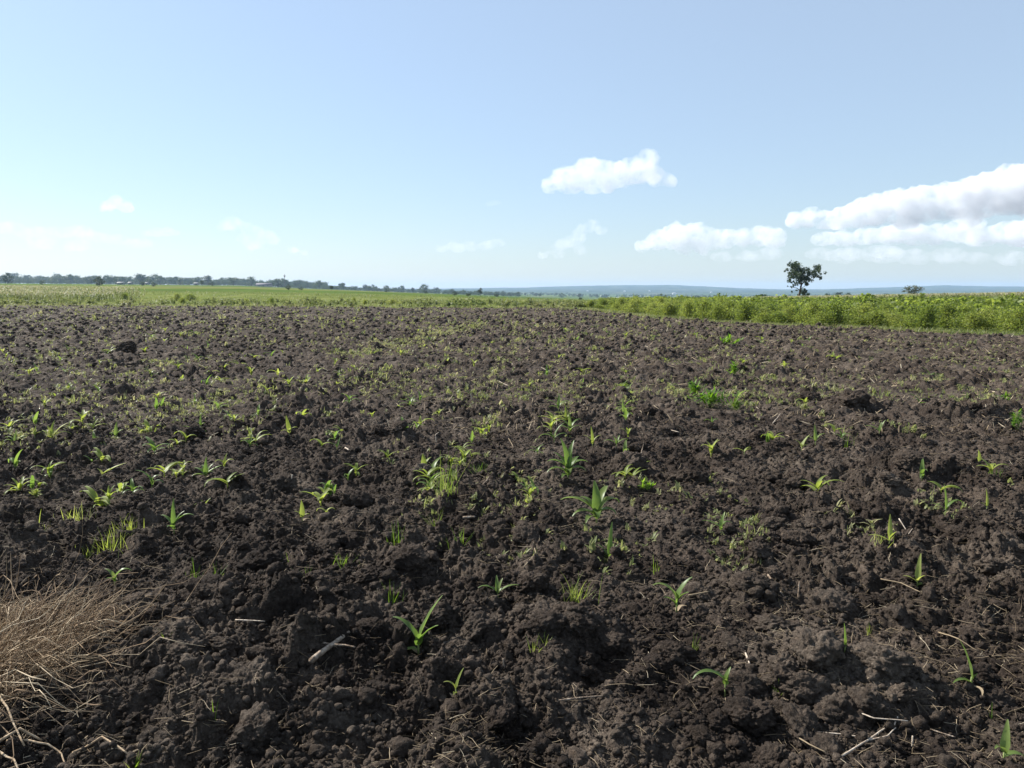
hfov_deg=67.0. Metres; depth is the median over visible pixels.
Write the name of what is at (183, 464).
maize seedling
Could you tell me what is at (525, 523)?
soil clod
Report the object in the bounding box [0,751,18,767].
root
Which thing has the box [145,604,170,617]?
soil clod
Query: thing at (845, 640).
maize seedling
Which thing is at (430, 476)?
maize seedling
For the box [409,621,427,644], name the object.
soil clod
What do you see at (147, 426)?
maize seedling
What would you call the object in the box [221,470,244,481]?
soil clod
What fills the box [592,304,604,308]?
shrub
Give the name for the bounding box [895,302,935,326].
shrub
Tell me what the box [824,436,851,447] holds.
soil clod
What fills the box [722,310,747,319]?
shrub
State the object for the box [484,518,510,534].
soil clod
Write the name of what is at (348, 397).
maize seedling
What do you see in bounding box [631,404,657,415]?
soil clod
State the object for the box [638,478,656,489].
weed clump
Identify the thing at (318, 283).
tree
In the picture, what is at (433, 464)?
maize seedling
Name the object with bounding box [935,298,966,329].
shrub
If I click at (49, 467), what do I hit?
maize seedling
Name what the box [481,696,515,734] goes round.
soil clod
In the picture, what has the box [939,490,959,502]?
soil clod
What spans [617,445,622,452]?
soil clod
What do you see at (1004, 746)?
maize seedling
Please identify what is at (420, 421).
maize seedling
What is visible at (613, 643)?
soil clod
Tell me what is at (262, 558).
soil clod
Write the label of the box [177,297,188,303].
bush
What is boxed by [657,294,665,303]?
shrub
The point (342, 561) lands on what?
grass tuft
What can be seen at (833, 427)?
maize seedling
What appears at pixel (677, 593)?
maize seedling
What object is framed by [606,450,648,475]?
soil clod
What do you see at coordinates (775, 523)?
soil clod
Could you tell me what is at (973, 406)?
soil clod
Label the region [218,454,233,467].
maize seedling
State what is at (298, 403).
soil clod
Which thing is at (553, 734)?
soil clod
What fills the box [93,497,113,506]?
maize seedling
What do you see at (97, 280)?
tree
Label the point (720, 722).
soil clod
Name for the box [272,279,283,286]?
tree
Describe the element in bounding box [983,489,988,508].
maize seedling
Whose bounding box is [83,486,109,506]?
maize seedling
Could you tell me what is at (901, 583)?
straw
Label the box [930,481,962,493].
maize seedling
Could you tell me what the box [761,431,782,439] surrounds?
maize seedling
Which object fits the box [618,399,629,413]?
maize seedling
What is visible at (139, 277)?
tree
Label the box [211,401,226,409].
maize seedling
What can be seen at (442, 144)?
sky
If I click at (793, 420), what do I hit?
soil clod
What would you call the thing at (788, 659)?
soil clod
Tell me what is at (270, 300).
bush
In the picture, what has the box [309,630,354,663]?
stick
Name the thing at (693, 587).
soil clod
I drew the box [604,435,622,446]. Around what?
maize seedling
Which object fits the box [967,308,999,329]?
shrub
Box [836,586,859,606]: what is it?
soil clod
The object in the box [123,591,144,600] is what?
soil clod
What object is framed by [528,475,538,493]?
maize seedling
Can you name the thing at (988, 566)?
soil clod
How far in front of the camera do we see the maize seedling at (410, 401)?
10.47 m
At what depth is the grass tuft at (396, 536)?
4.61 m
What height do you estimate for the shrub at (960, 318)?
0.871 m
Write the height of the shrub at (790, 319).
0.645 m
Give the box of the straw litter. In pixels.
[0,303,1023,767]
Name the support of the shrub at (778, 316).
on the ground at (614, 290)
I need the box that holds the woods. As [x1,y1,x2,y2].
[0,275,929,297]
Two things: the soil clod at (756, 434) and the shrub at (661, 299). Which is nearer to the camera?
the soil clod at (756, 434)
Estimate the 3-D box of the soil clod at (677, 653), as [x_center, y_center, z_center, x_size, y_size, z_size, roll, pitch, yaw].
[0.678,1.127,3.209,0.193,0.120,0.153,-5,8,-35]
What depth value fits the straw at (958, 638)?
3.38 m
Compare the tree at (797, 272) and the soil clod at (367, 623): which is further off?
the tree at (797, 272)
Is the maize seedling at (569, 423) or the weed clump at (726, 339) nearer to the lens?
the maize seedling at (569, 423)
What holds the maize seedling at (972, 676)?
on the ploughed field
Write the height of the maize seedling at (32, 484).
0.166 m
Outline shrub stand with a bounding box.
[604,293,1023,326]
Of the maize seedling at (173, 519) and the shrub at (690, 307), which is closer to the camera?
the maize seedling at (173, 519)
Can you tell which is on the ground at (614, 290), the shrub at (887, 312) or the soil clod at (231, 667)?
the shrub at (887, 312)
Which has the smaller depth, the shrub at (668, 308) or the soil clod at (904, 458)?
the soil clod at (904, 458)
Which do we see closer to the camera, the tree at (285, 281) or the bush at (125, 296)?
the bush at (125, 296)
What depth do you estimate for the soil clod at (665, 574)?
4.19 m
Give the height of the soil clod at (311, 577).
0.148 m
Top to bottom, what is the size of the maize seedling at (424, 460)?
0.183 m
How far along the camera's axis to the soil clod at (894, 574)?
4.10 m
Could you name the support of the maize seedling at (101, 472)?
on the ploughed field
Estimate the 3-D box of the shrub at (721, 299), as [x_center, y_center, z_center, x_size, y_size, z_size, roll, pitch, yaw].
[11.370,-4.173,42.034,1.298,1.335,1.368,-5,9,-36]
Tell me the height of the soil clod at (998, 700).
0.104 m
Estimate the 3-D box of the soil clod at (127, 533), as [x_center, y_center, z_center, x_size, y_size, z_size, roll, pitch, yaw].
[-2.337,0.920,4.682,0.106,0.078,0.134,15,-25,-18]
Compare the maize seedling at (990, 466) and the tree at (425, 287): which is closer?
the maize seedling at (990, 466)
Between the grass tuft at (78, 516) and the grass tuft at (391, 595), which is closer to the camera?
the grass tuft at (391, 595)
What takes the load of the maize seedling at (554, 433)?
on the ploughed field
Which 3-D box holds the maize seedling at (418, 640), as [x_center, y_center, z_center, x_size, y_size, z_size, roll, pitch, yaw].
[-0.410,1.039,3.311,0.219,0.275,0.129,4,8,28]
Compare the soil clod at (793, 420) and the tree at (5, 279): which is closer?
the soil clod at (793, 420)
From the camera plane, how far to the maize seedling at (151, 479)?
5.97 m
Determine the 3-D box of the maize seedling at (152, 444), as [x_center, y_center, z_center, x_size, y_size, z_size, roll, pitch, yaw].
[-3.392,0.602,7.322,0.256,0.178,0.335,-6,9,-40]
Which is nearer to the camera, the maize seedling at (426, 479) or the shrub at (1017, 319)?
the maize seedling at (426, 479)
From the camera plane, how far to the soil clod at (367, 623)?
3.35 m
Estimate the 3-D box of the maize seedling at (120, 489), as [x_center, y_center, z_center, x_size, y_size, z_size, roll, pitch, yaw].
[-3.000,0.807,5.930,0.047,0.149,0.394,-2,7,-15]
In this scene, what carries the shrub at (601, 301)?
on the ground at (614, 290)
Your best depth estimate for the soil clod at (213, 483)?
5.94 m
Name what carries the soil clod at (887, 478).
on the ploughed field
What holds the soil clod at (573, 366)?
on the ploughed field
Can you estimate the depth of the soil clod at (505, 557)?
4.43 m
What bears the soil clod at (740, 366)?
on the ploughed field
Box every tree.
[0,272,13,283]
[49,276,57,282]
[85,276,95,283]
[93,276,106,285]
[105,275,115,283]
[116,277,128,281]
[133,273,143,281]
[144,276,152,282]
[154,276,163,284]
[203,275,212,283]
[227,277,238,284]
[245,276,256,285]
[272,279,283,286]
[278,278,287,286]
[314,280,321,285]
[420,284,428,290]
[784,260,827,295]
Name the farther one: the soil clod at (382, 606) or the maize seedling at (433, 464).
the maize seedling at (433, 464)
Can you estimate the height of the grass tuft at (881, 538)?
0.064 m
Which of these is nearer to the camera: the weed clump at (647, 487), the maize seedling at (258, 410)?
the weed clump at (647, 487)
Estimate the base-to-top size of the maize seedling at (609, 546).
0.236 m
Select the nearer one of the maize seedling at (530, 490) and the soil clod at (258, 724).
the soil clod at (258, 724)
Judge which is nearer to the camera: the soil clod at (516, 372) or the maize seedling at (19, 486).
the maize seedling at (19, 486)
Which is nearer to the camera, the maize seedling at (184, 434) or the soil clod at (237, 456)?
the soil clod at (237, 456)
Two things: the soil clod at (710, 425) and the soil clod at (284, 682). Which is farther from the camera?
the soil clod at (710, 425)
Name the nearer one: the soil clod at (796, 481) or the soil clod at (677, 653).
the soil clod at (677, 653)
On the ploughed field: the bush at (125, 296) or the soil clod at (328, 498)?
the soil clod at (328, 498)
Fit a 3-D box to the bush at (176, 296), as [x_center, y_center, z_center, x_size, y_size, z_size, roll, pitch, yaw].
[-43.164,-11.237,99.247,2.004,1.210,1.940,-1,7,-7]
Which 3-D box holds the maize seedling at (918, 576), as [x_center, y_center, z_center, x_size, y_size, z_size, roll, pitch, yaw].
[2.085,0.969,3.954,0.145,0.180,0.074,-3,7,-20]
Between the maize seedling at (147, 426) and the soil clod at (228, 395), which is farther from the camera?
the soil clod at (228, 395)
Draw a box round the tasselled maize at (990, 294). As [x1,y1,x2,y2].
[746,292,1023,298]
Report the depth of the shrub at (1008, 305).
30.49 m
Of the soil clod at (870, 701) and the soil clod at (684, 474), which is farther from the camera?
the soil clod at (684, 474)
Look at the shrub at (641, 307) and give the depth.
50.83 m
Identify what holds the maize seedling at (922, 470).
on the ploughed field
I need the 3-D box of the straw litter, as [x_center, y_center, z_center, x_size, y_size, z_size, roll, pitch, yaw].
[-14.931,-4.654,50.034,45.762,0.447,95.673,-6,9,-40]
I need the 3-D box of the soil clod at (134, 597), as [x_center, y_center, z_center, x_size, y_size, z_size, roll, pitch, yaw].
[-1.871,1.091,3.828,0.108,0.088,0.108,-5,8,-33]
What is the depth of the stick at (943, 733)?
2.74 m
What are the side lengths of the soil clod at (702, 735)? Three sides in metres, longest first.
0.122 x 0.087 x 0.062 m
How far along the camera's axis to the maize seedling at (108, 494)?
5.62 m
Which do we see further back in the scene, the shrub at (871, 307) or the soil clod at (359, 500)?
the shrub at (871, 307)
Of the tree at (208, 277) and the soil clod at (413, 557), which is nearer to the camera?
the soil clod at (413, 557)
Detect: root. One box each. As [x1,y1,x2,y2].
[0,695,24,745]
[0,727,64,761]
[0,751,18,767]
[72,736,127,753]
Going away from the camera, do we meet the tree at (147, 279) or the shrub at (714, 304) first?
the shrub at (714, 304)
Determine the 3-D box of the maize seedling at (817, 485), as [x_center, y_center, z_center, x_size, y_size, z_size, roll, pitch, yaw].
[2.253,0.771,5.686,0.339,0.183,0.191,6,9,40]
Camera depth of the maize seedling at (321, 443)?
7.55 m
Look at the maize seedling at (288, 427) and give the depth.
8.00 m
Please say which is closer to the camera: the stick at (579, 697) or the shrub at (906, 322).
the stick at (579, 697)
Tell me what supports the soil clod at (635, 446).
on the ploughed field
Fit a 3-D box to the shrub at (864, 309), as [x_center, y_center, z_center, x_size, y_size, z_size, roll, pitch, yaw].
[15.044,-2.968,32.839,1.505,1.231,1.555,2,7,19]
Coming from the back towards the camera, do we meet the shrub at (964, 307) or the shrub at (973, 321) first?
the shrub at (964, 307)
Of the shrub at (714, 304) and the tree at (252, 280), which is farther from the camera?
the tree at (252, 280)
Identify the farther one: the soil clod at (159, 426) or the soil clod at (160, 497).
the soil clod at (159, 426)
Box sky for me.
[0,0,1023,288]
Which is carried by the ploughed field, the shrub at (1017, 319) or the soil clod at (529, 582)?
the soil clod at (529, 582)
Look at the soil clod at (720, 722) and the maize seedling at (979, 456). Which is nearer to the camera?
the soil clod at (720, 722)
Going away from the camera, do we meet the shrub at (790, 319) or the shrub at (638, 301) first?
the shrub at (790, 319)
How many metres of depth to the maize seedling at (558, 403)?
9.43 m
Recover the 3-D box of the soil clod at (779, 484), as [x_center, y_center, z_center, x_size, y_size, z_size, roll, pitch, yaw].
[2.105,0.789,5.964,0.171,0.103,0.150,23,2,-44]
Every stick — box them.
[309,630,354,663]
[558,695,602,700]
[819,716,897,756]
[861,713,907,720]
[930,729,955,737]
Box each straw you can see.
[235,619,264,621]
[688,591,708,595]
[799,738,825,752]
[881,579,921,592]
[938,632,977,650]
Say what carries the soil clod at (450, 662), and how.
on the ploughed field
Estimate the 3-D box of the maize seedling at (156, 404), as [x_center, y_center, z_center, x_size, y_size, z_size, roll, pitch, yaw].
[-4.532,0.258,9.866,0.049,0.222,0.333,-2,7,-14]
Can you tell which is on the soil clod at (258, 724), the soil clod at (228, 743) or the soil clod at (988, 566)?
the soil clod at (228, 743)
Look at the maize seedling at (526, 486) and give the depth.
5.88 m
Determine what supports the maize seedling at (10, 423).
on the ploughed field
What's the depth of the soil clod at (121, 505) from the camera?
5.46 m
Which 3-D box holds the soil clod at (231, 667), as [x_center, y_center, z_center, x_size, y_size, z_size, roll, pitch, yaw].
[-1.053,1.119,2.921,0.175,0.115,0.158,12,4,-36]
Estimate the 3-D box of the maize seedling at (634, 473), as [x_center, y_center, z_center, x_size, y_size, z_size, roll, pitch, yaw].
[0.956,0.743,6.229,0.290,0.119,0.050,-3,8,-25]
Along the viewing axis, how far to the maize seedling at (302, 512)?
5.12 m
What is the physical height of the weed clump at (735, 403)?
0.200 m
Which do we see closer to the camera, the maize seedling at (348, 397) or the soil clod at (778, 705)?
the soil clod at (778, 705)
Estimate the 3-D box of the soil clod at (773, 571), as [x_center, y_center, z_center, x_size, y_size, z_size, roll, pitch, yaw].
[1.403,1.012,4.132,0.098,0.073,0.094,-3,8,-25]
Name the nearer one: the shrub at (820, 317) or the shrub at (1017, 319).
the shrub at (1017, 319)
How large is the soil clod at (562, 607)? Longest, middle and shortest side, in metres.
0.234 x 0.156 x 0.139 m
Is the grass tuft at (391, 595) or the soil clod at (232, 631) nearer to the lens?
the soil clod at (232, 631)
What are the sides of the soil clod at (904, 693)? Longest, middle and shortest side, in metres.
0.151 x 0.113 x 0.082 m
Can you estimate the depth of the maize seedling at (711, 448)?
6.90 m
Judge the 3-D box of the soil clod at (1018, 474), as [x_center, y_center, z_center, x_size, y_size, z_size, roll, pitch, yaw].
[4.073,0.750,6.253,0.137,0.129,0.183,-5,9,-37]
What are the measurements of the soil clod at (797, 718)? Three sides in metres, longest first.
0.204 x 0.153 x 0.098 m
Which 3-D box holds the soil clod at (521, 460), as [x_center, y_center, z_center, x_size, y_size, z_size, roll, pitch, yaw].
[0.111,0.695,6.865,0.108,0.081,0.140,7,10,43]
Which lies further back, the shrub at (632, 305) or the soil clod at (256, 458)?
the shrub at (632, 305)
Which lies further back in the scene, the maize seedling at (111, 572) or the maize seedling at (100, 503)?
the maize seedling at (100, 503)
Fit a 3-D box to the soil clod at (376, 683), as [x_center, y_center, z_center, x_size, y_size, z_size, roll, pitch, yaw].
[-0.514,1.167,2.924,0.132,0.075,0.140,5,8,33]
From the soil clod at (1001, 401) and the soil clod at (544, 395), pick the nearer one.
the soil clod at (1001, 401)
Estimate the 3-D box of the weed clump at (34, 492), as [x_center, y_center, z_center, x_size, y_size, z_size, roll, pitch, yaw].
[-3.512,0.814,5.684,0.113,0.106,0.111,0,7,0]
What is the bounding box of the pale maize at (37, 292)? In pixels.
[0,285,144,301]
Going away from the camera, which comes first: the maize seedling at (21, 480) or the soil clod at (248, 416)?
the maize seedling at (21, 480)
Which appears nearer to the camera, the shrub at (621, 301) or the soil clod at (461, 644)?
the soil clod at (461, 644)
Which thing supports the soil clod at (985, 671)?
on the ploughed field
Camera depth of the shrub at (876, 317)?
31.62 m
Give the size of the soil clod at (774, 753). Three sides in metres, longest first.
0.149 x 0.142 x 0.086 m
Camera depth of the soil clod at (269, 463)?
6.87 m
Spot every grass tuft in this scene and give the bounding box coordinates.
[39,502,96,521]
[75,543,100,558]
[93,523,134,554]
[107,518,137,536]
[124,751,141,767]
[333,555,358,567]
[381,582,404,603]
[385,526,406,545]
[430,448,470,495]
[446,525,471,546]
[461,459,486,472]
[526,630,550,652]
[560,572,602,604]
[870,531,893,546]
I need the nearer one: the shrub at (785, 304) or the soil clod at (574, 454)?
the soil clod at (574, 454)
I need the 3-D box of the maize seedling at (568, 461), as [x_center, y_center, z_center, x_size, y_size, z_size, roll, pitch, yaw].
[0.437,0.608,6.091,0.329,0.333,0.241,0,7,0]
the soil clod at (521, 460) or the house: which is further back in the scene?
the house
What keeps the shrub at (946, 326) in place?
on the ground at (614, 290)
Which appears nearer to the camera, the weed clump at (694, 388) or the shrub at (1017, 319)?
the weed clump at (694, 388)
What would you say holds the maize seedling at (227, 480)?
on the ploughed field
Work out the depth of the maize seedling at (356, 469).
6.50 m
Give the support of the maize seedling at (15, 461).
on the ploughed field
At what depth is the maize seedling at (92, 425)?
8.41 m
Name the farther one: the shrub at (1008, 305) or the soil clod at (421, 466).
the shrub at (1008, 305)
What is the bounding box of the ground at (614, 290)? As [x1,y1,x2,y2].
[0,283,1023,334]
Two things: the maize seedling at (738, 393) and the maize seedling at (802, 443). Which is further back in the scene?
the maize seedling at (738, 393)
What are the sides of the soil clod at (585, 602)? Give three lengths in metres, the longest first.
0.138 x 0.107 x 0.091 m
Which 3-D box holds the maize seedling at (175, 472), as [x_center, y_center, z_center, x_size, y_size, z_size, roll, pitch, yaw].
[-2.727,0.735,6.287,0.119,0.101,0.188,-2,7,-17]
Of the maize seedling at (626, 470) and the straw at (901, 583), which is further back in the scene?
the maize seedling at (626, 470)
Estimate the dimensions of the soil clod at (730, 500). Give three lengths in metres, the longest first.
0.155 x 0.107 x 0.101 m
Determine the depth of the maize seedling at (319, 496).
5.51 m
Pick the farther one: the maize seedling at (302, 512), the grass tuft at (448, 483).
the grass tuft at (448, 483)
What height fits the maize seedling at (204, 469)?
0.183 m
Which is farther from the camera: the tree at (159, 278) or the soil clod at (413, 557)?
the tree at (159, 278)
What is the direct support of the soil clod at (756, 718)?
on the ploughed field
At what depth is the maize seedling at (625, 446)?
7.07 m
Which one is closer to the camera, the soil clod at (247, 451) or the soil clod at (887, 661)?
the soil clod at (887, 661)
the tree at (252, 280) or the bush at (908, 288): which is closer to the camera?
the bush at (908, 288)
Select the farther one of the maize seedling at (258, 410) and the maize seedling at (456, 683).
the maize seedling at (258, 410)
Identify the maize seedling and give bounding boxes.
[1,419,23,427]
[4,476,26,493]
[6,430,25,440]
[8,449,22,468]
[8,478,37,489]
[27,475,34,488]
[30,460,63,472]
[32,411,38,424]
[35,480,46,486]
[42,420,70,437]
[44,464,53,477]
[69,410,93,425]
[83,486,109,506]
[86,418,107,426]
[93,447,110,461]
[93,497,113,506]
[97,463,123,475]
[100,485,115,504]
[106,568,131,585]
[112,422,122,435]
[116,482,127,491]
[121,478,144,493]
[138,470,163,484]
[142,436,171,452]
[144,419,151,431]
[147,462,182,476]
[152,397,160,410]
[163,499,192,533]
[170,466,183,478]
[172,460,190,474]
[174,430,195,441]
[192,457,220,476]
[204,472,240,488]
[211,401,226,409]
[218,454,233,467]
[240,430,270,440]
[240,435,257,445]
[256,404,260,415]
[281,416,293,435]
[295,409,311,414]
[296,500,309,520]
[301,374,309,382]
[301,489,328,505]
[310,439,330,445]
[317,483,334,492]
[322,480,331,493]
[325,484,334,495]
[328,430,339,439]
[342,393,359,402]
[345,463,363,475]
[381,450,393,461]
[394,595,442,654]
[401,396,416,404]
[412,416,430,423]
[413,454,430,467]
[413,473,447,479]
[414,467,443,480]
[416,472,444,486]
[418,479,436,492]
[431,456,443,472]
[444,669,462,694]
[456,447,470,464]
[469,431,474,442]
[471,426,488,435]
[478,575,516,596]
[511,471,525,482]
[518,486,532,496]
[519,477,538,490]
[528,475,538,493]
[537,411,564,422]
[538,424,566,439]
[539,417,563,429]
[547,438,587,478]
[549,394,567,413]
[557,405,575,424]
[561,412,578,430]
[562,481,619,522]
[585,427,598,446]
[597,523,620,556]
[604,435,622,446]
[611,464,632,476]
[616,467,645,476]
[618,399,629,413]
[619,407,632,419]
[623,440,628,451]
[653,577,691,612]
[692,667,730,696]
[701,439,718,456]
[706,512,731,529]
[726,390,749,398]
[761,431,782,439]
[795,435,808,450]
[799,475,843,490]
[808,425,823,444]
[824,423,844,431]
[844,624,846,652]
[865,421,884,433]
[870,514,895,546]
[904,553,924,586]
[920,459,927,480]
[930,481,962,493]
[935,485,963,514]
[953,639,983,695]
[976,457,1006,473]
[977,450,981,460]
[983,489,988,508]
[994,719,1023,766]
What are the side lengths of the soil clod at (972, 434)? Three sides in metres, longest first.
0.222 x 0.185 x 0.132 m
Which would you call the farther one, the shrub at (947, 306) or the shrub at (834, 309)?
the shrub at (834, 309)
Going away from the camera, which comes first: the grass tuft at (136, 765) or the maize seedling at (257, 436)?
the grass tuft at (136, 765)
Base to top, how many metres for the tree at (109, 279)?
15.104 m
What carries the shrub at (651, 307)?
on the ground at (614, 290)
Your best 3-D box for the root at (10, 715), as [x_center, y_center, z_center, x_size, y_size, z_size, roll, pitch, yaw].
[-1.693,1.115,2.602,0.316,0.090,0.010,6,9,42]
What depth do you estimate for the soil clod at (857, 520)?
5.06 m
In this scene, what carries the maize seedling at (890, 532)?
on the ploughed field
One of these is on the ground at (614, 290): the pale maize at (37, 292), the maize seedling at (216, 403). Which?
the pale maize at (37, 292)
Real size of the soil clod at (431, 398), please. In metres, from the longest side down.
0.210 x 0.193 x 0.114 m
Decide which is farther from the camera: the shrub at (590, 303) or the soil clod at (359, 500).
the shrub at (590, 303)
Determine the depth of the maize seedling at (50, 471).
6.10 m
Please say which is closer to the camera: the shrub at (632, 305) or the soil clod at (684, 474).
the soil clod at (684, 474)
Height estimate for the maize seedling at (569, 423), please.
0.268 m
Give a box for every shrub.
[579,299,595,307]
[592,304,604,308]
[597,297,605,305]
[607,301,620,310]
[611,295,627,305]
[620,297,639,312]
[629,297,648,309]
[636,301,660,313]
[636,303,648,312]
[646,307,662,314]
[654,299,680,316]
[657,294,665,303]
[675,299,699,318]
[677,300,694,316]
[689,297,713,318]
[691,299,699,317]
[698,299,722,317]
[705,301,726,319]
[708,296,738,318]
[717,295,729,316]
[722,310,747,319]
[726,297,769,321]
[730,301,752,320]
[749,306,778,321]
[749,310,772,323]
[754,302,779,319]
[761,299,773,305]
[761,310,799,323]
[766,298,780,311]
[779,302,797,323]
[780,299,795,312]
[785,311,799,323]
[790,306,809,323]
[792,303,803,319]
[798,299,826,324]
[802,311,836,325]
[807,297,855,325]
[839,317,869,326]
[847,301,863,316]
[850,301,882,317]
[850,302,876,324]
[857,309,881,326]
[863,306,894,327]
[873,311,911,327]
[875,299,904,312]
[883,308,905,324]
[888,315,933,328]
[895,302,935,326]
[899,299,944,329]
[933,307,962,328]
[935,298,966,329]
[936,303,982,327]
[948,309,995,329]
[948,310,999,330]
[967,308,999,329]
[980,304,997,326]
[985,303,1022,330]
[991,305,1023,331]
[996,298,1018,326]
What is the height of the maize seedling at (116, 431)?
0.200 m
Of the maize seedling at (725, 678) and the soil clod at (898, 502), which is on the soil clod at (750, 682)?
the maize seedling at (725, 678)
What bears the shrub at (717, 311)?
on the ground at (614, 290)
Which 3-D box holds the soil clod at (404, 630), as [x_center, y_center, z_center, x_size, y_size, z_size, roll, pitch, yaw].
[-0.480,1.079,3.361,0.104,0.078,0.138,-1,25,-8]
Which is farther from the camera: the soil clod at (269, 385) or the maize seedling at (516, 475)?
the soil clod at (269, 385)
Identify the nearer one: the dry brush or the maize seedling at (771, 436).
the dry brush
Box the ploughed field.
[0,305,1023,767]
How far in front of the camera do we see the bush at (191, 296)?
99.22 m
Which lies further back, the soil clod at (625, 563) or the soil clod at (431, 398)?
the soil clod at (431, 398)
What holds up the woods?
on the ground at (614, 290)
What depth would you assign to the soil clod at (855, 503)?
5.39 m
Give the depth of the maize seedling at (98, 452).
6.59 m
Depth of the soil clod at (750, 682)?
2.95 m
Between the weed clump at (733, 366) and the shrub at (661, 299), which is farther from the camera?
the shrub at (661, 299)
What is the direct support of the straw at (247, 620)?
on the ploughed field
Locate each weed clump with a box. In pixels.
[29,488,41,497]
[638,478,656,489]
[687,386,731,408]
[688,379,702,393]
[719,333,743,344]
[724,360,736,373]
[724,396,743,410]
[997,391,1016,400]
[1010,409,1023,429]
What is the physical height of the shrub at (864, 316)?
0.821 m
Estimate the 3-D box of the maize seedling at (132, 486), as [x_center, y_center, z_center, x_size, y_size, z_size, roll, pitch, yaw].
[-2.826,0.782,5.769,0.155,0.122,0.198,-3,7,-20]
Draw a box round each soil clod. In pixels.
[89,437,104,444]
[114,341,136,353]
[114,500,131,511]
[117,530,134,538]
[119,551,140,561]
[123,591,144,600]
[124,593,144,603]
[131,528,145,533]
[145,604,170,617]
[148,428,170,436]
[149,606,171,624]
[152,423,164,428]
[157,494,168,500]
[158,615,204,634]
[162,636,206,664]
[177,573,220,601]
[184,424,205,438]
[187,467,201,474]
[195,583,214,600]
[197,599,218,617]
[205,476,224,488]
[206,636,241,653]
[209,660,243,686]
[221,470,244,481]
[222,393,236,398]
[222,627,239,636]
[223,739,234,752]
[224,509,251,528]
[229,701,279,753]
[230,655,274,706]
[232,546,286,574]
[233,454,245,460]
[237,465,257,472]
[238,414,253,419]
[242,448,252,454]
[246,452,266,465]
[263,461,272,467]
[266,382,275,388]
[268,472,297,491]
[272,415,284,421]
[273,407,282,412]
[274,672,295,695]
[277,622,293,648]
[282,463,299,471]
[286,399,303,407]
[304,569,335,586]
[318,528,346,542]
[318,538,341,548]
[323,495,335,502]
[327,464,349,477]
[339,506,362,518]
[340,490,374,509]
[349,567,386,583]
[355,617,383,633]
[366,679,393,695]
[371,424,384,435]
[377,599,387,610]
[388,420,407,433]
[389,543,430,573]
[392,620,411,644]
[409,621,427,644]
[411,463,432,476]
[422,605,452,629]
[424,396,435,401]
[424,540,435,546]
[437,635,470,657]
[441,652,462,675]
[460,610,495,640]
[475,511,502,523]
[479,479,504,485]
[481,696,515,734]
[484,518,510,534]
[497,554,507,562]
[501,636,519,657]
[504,483,517,491]
[510,602,533,616]
[511,520,539,534]
[512,524,540,546]
[513,370,522,375]
[516,573,549,592]
[517,458,530,463]
[524,607,567,636]
[534,599,552,609]
[538,508,562,524]
[540,391,554,399]
[544,727,564,742]
[553,601,587,614]
[558,451,578,458]
[563,611,597,636]
[564,364,581,371]
[577,650,597,665]
[579,599,592,606]
[598,630,629,656]
[598,696,624,718]
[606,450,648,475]
[613,561,629,567]
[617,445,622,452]
[619,515,631,520]
[627,441,647,451]
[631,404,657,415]
[642,652,668,675]
[652,639,698,666]
[654,569,676,582]
[658,424,677,435]
[660,398,671,402]
[667,466,708,485]
[678,408,695,416]
[680,581,711,602]
[684,560,698,566]
[685,503,707,515]
[690,725,721,747]
[705,421,718,429]
[706,711,736,733]
[714,669,768,696]
[717,631,749,661]
[721,696,776,737]
[724,519,740,527]
[725,497,739,504]
[729,571,770,591]
[736,364,745,369]
[739,630,761,642]
[748,540,773,560]
[749,430,765,440]
[750,613,798,632]
[751,741,789,764]
[758,516,785,530]
[763,439,785,447]
[764,663,795,693]
[765,565,784,580]
[768,651,800,671]
[773,700,786,714]
[775,479,789,488]
[778,670,832,705]
[780,529,817,548]
[782,702,822,748]
[785,475,809,488]
[787,417,798,423]
[788,625,846,672]
[792,438,812,445]
[798,391,821,401]
[807,731,847,756]
[808,587,854,618]
[812,689,872,728]
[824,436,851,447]
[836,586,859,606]
[839,388,870,407]
[839,516,867,530]
[846,498,866,510]
[846,685,891,725]
[848,641,915,679]
[870,415,879,420]
[878,470,902,486]
[881,568,906,584]
[887,682,918,705]
[888,498,906,507]
[891,448,926,469]
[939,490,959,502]
[941,524,969,544]
[962,430,980,437]
[968,402,982,412]
[972,662,1000,683]
[973,556,1010,576]
[979,687,1016,711]
[998,399,1009,408]
[1001,469,1023,479]
[1005,517,1020,522]
[1010,445,1020,451]
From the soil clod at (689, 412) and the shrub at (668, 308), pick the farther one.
the shrub at (668, 308)
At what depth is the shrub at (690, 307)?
41.95 m
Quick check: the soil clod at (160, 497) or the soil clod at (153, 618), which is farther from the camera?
the soil clod at (160, 497)
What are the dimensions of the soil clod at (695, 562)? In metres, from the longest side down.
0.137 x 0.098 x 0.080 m
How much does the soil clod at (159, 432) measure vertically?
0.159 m
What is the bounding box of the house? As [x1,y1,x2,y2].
[256,283,272,286]
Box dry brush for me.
[0,521,230,766]
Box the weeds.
[0,303,1023,574]
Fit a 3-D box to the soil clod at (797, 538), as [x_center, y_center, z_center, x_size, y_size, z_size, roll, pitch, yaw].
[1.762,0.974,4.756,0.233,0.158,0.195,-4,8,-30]
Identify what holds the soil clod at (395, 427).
on the ploughed field
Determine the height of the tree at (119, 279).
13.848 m
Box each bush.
[121,292,128,300]
[169,293,183,300]
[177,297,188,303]
[184,294,201,300]
[265,297,275,303]
[384,298,400,304]
[902,285,923,293]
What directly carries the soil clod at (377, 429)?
on the ploughed field

